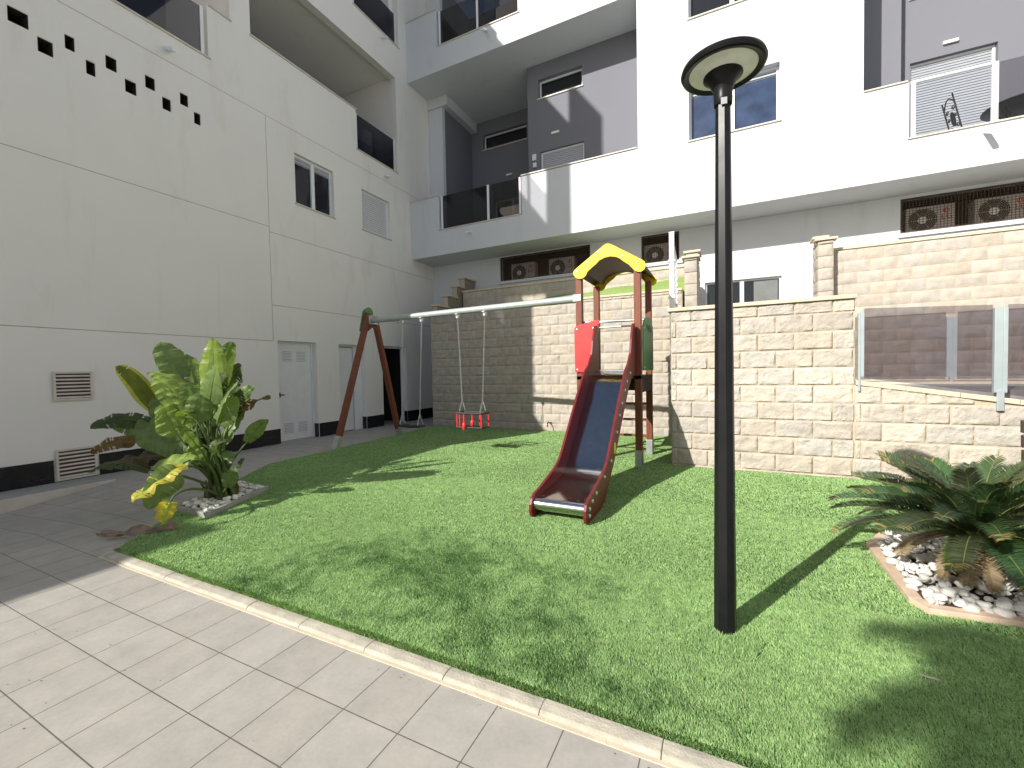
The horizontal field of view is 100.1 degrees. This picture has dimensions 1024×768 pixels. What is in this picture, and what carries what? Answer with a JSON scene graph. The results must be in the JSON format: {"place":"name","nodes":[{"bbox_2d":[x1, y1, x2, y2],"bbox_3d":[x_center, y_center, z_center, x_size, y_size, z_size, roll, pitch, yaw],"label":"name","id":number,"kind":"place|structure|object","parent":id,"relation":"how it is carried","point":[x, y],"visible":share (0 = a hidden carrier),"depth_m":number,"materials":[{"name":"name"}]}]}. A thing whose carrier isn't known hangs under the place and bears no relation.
{"place":"outdoors","nodes":[
{"label":"outdoors","id":0,"kind":"place"},
{"bbox_2d":[0,417,665,767],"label":"paving","id":1,"kind":"structure","parent":0,"point":[229,687],"depth_m":2.09,"materials":[{"name":"grey tile"}]},
{"bbox_2d":[0,473,127,499],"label":"ramp","id":2,"kind":"structure","parent":1,"relation":"on","point":[49,487],"depth_m":6.06,"materials":[{"name":"concrete"}]},
{"bbox_2d":[0,479,115,513],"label":"ramp edge","id":3,"kind":"object","parent":2,"relation":"on","point":[13,504],"visible":0.45,"depth_m":5.62,"materials":[{"name":"concrete"}]},
{"bbox_2d":[96,520,176,537],"bbox_3d":[-3.554,1.383,4.055,0.646,0.101,0.091,-2,2,-16],"label":"dry leaf","id":4,"kind":"object","parent":1,"relation":"on","point":[141,529],"visible":1,"depth_m":4.06,"materials":[{"name":"brown plant"}]},
{"bbox_2d":[0,0,433,491],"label":"apartment building","id":5,"kind":"structure","parent":1,"relation":"on","point":[250,179],"depth_m":8.12,"materials":[{"name":"paint"}]},
{"bbox_2d":[277,341,314,440],"bbox_3d":[-5.027,0.163,9.938,0.080,2.268,0.996,0,2,26],"label":"door","id":6,"kind":"structure","parent":5,"relation":"in","point":[295,362],"depth_m":9.97,"materials":[{"name":"paint"}]},
{"bbox_2d":[294,155,335,218],"bbox_3d":[-4.815,-4.729,10.336,0.270,1.185,1.150,0,2,26],"label":"window","id":7,"kind":"structure","parent":5,"relation":"in","point":[312,182],"depth_m":10.31,"materials":[{"name":"black glass"}]},
{"bbox_2d":[339,345,362,430],"bbox_3d":[-4.327,0.106,11.387,0.080,2.268,0.876,0,2,26],"label":"door","id":8,"kind":"structure","parent":5,"relation":"in","point":[354,421],"depth_m":11.43,"materials":[{"name":"paint"}]},
{"bbox_2d":[362,191,391,240],"bbox_3d":[-3.921,-4.762,12.159,0.270,1.125,1.150,0,2,26],"label":"window","id":9,"kind":"structure","parent":5,"relation":"in","point":[374,210],"depth_m":12.19,"materials":[{"name":"white metal"}]},
{"bbox_2d":[98,556,681,767],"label":"kerb joint","id":10,"kind":"object","parent":1,"relation":"on","point":[557,724],"visible":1,"depth_m":2.07,"materials":[{"name":"beige concrete"}]},
{"bbox_2d":[101,551,747,767],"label":"kerb","id":11,"kind":"structure","parent":1,"relation":"on","point":[674,753],"depth_m":2.05,"materials":[{"name":"concrete"}]},
{"bbox_2d":[430,277,682,436],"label":"block wall","id":12,"kind":"structure","parent":1,"relation":"on","point":[530,378],"depth_m":10.68,"materials":[{"name":"stone"}]},
{"bbox_2d":[462,265,684,307],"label":"block wall","id":13,"kind":"structure","parent":12,"relation":"attached to","point":[511,293],"depth_m":11.88,"materials":[{"name":"stone"}]},
{"bbox_2d":[405,0,1023,305],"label":"apartment building","id":14,"kind":"structure","parent":1,"relation":"on","point":[581,131],"depth_m":10.04,"materials":[{"name":"white paint"}]},
{"bbox_2d":[482,125,527,150],"bbox_3d":[-0.236,-8.701,15.177,1.780,0.553,0.210,0,2,26],"label":"window","id":15,"kind":"structure","parent":14,"relation":"in","point":[514,135],"depth_m":15.23,"materials":[{"name":"black glass"}]},
{"bbox_2d":[511,262,537,279],"bbox_3d":[0.396,-3.461,13.442,0.800,0.600,0.322,0,2,26],"label":"air conditioner","id":16,"kind":"object","parent":14,"relation":"in","point":[523,268],"visible":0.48,"depth_m":13.30,"materials":[{"name":"white metal"}]},
{"bbox_2d":[537,68,582,99],"bbox_3d":[1.405,-8.664,12.402,1.390,0.583,0.210,0,2,26],"label":"window","id":17,"kind":"structure","parent":14,"relation":"in","point":[571,80],"depth_m":12.45,"materials":[{"name":"black glass"}]},
{"bbox_2d":[541,142,583,168],"bbox_3d":[1.522,-5.612,12.544,1.350,2.520,0.150,0,2,26],"label":"window","id":18,"kind":"structure","parent":14,"relation":"in","point":[573,153],"depth_m":12.46,"materials":[{"name":"white metal"}]},
{"bbox_2d":[549,256,576,274],"bbox_3d":[1.536,-3.466,12.883,0.800,0.600,0.322,0,2,26],"label":"air conditioner","id":19,"kind":"object","parent":14,"relation":"in","point":[559,265],"visible":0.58,"depth_m":12.76,"materials":[{"name":"white metal"}]},
{"bbox_2d":[644,242,675,262],"bbox_3d":[4.032,-3.477,11.658,0.800,0.600,0.322,0,2,26],"label":"air conditioner","id":20,"kind":"object","parent":14,"relation":"in","point":[653,258],"visible":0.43,"depth_m":11.57,"materials":[{"name":"white metal"}]},
{"bbox_2d":[687,0,744,20],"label":"window","id":21,"kind":"structure","parent":14,"relation":"in","point":[697,8],"depth_m":9.76,"materials":[{"name":"white metal"}]},
{"bbox_2d":[688,66,781,142],"bbox_3d":[4.927,-6.201,9.580,1.840,1.255,0.330,0,2,26],"label":"window","id":22,"kind":"structure","parent":14,"relation":"in","point":[755,103],"depth_m":9.50,"materials":[{"name":"blue glass"}]},
{"bbox_2d":[705,276,780,304],"bbox_3d":[5.668,-2.055,10.564,1.646,1.006,0.068,0,2,26],"label":"window","id":23,"kind":"structure","parent":14,"relation":"in","point":[769,288],"depth_m":10.46,"materials":[{"name":"grey glass"}]},
{"bbox_2d":[903,202,954,231],"bbox_3d":[8.952,-3.500,9.245,0.800,0.600,0.322,0,2,26],"label":"air conditioner","id":24,"kind":"object","parent":14,"relation":"in","point":[906,219],"visible":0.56,"depth_m":9.12,"materials":[{"name":"white metal"}]},
{"bbox_2d":[941,93,962,129],"bbox_3d":[8.820,-4.935,8.284,0.649,1.304,0.470,0,2,26],"label":"iron chair","id":25,"kind":"object","parent":14,"relation":"on","point":[952,118],"visible":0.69,"depth_m":8.34,"materials":[{"name":"black metal"}]},
{"bbox_2d":[909,45,994,136],"bbox_3d":[9.280,-5.634,9.117,1.380,2.570,0.150,0,2,26],"label":"window","id":26,"kind":"structure","parent":14,"relation":"in","point":[971,90],"depth_m":9.03,"materials":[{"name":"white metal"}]},
{"bbox_2d":[968,192,1023,223],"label":"air conditioner","id":27,"kind":"object","parent":14,"relation":"in","point":[999,208],"visible":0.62,"depth_m":8.66,"materials":[{"name":"white metal"}]},
{"bbox_2d":[980,93,1023,121],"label":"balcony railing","id":28,"kind":"object","parent":14,"relation":"on","point":[1013,106],"visible":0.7,"depth_m":8.04,"materials":[{"name":"grey metal"}]},
{"bbox_2d":[667,294,1023,481],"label":"block wall","id":29,"kind":"structure","parent":1,"relation":"on","point":[802,405],"depth_m":5.76,"materials":[{"name":"stone"}]},
{"bbox_2d":[668,231,677,385],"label":"post","id":30,"kind":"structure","parent":29,"relation":"attached to","point":[672,297],"depth_m":6.89,"materials":[{"name":"white metal"}]},
{"bbox_2d":[857,307,1014,410],"bbox_3d":[5.731,-0.218,4.902,2.835,1.509,0.065,0,2,26],"label":"glass railing","id":31,"kind":"object","parent":29,"relation":"on","point":[1000,318],"visible":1,"depth_m":4.94,"materials":[{"name":"metal"}]},
{"bbox_2d":[112,425,1023,767],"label":"lawn","id":32,"kind":"structure","parent":0,"point":[622,717],"depth_m":2.87,"materials":[{"name":"green plant"}]},
{"bbox_2d":[331,243,656,524],"bbox_3d":[-0.994,-0.390,7.153,6.082,3.424,4.231,0,2,26],"label":"playground set","id":33,"kind":"object","parent":32,"relation":"on","point":[576,480],"visible":0.98,"depth_m":6.38,"materials":[{"name":"brown wood"}]},
{"bbox_2d":[398,317,424,427],"bbox_3d":[-2.047,-0.217,8.760,0.650,2.218,0.236,0,2,26],"label":"swing","id":34,"kind":"object","parent":33,"relation":"hanging from","point":[408,425],"visible":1,"depth_m":8.74,"materials":[{"name":"metal"}]},
{"bbox_2d":[454,311,489,429],"bbox_3d":[-0.753,-0.238,7.960,0.680,2.165,0.344,0,2,26],"label":"swing","id":35,"kind":"object","parent":33,"relation":"hanging from","point":[463,426],"visible":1,"depth_m":7.93,"materials":[{"name":"plastic"}]},
{"bbox_2d":[681,36,767,634],"bbox_3d":[1.171,-0.179,2.366,0.424,3.170,0.424,0,2,26],"label":"lamp post","id":36,"kind":"object","parent":32,"relation":"on","point":[720,71],"visible":1,"depth_m":2.33,"materials":[{"name":"black metal"}]},
{"bbox_2d":[921,674,939,680],"bbox_3d":[1.947,1.367,1.998,0.014,0.008,0.078,-3,2,-44],"label":"fallen leaf","id":37,"kind":"object","parent":32,"relation":"on","point":[933,678],"visible":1,"depth_m":1.99,"materials":[{"name":"plant"}]},
{"bbox_2d":[866,532,1023,627],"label":"planter edging","id":38,"kind":"object","parent":32,"relation":"on","point":[912,595],"visible":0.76,"depth_m":2.58,"materials":[{"name":"beige concrete"}]},
{"bbox_2d":[881,542,1017,615],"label":"planting soil","id":39,"kind":"structure","parent":32,"relation":"on","point":[981,597],"depth_m":2.74,"materials":[{"name":"brown soil"}]},
{"bbox_2d":[828,450,1023,594],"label":"sago palm","id":40,"kind":"object","parent":39,"relation":"on","point":[975,510],"visible":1,"depth_m":2.80,"materials":[{"name":"green plant"}]},
{"bbox_2d":[876,529,1023,617],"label":"pebbles","id":41,"kind":"object","parent":39,"relation":"on","point":[941,592],"visible":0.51,"depth_m":2.74,"materials":[{"name":"white stone"}]},
{"bbox_2d":[1020,420,1023,460],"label":"slatted bench","id":42,"kind":"object","parent":32,"relation":"on","point":[1022,436],"visible":0.77,"depth_m":4.23,"materials":[{"name":"black wood"}]},
{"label":"planting soil","id":43,"kind":"structure","parent":32,"relation":"on","visible":0},
{"bbox_2d":[87,338,270,524],"bbox_3d":[-3.972,0.443,5.046,2.229,1.948,1.478,0,2,26],"label":"bird of paradise plant","id":44,"kind":"object","parent":43,"relation":"on","point":[174,403],"visible":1,"depth_m":4.93,"materials":[{"name":"green plant"}]},
{"bbox_2d":[176,482,268,517],"bbox_3d":[-3.455,1.377,5.177,0.557,0.070,1.353,-1,2,2],"label":"planter edging","id":45,"kind":"object","parent":43,"relation":"on","point":[181,508],"visible":0.48,"depth_m":4.75,"materials":[{"name":"concrete"}]},
{"bbox_2d":[182,481,264,510],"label":"pebbles","id":46,"kind":"object","parent":43,"relation":"on","point":[205,504],"visible":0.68,"depth_m":4.93,"materials":[{"name":"white stone"}]},
{"bbox_2d":[509,277,684,306],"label":"lawn","id":47,"kind":"structure","parent":0,"point":[661,285],"depth_m":10.20,"materials":[{"name":"green plant"}]},
{"bbox_2d":[860,380,1023,404],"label":"terrace","id":48,"kind":"structure","parent":0,"point":[1017,390],"depth_m":5.67,"materials":[{"name":"concrete"}]},
{"bbox_2d":[681,249,701,306],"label":"block pillar","id":49,"kind":"structure","parent":48,"relation":"on","point":[691,259],"depth_m":8.99,"materials":[{"name":"stone"}]},
{"bbox_2d":[809,226,1023,380],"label":"block wall","id":50,"kind":"structure","parent":48,"relation":"on","point":[913,294],"depth_m":8.33,"materials":[{"name":"stone"}]},
{"bbox_2d":[876,317,1023,383],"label":"glass railing","id":51,"kind":"object","parent":48,"relation":"on","point":[951,350],"visible":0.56,"depth_m":6.79,"materials":[{"name":"metal"}]}
]}

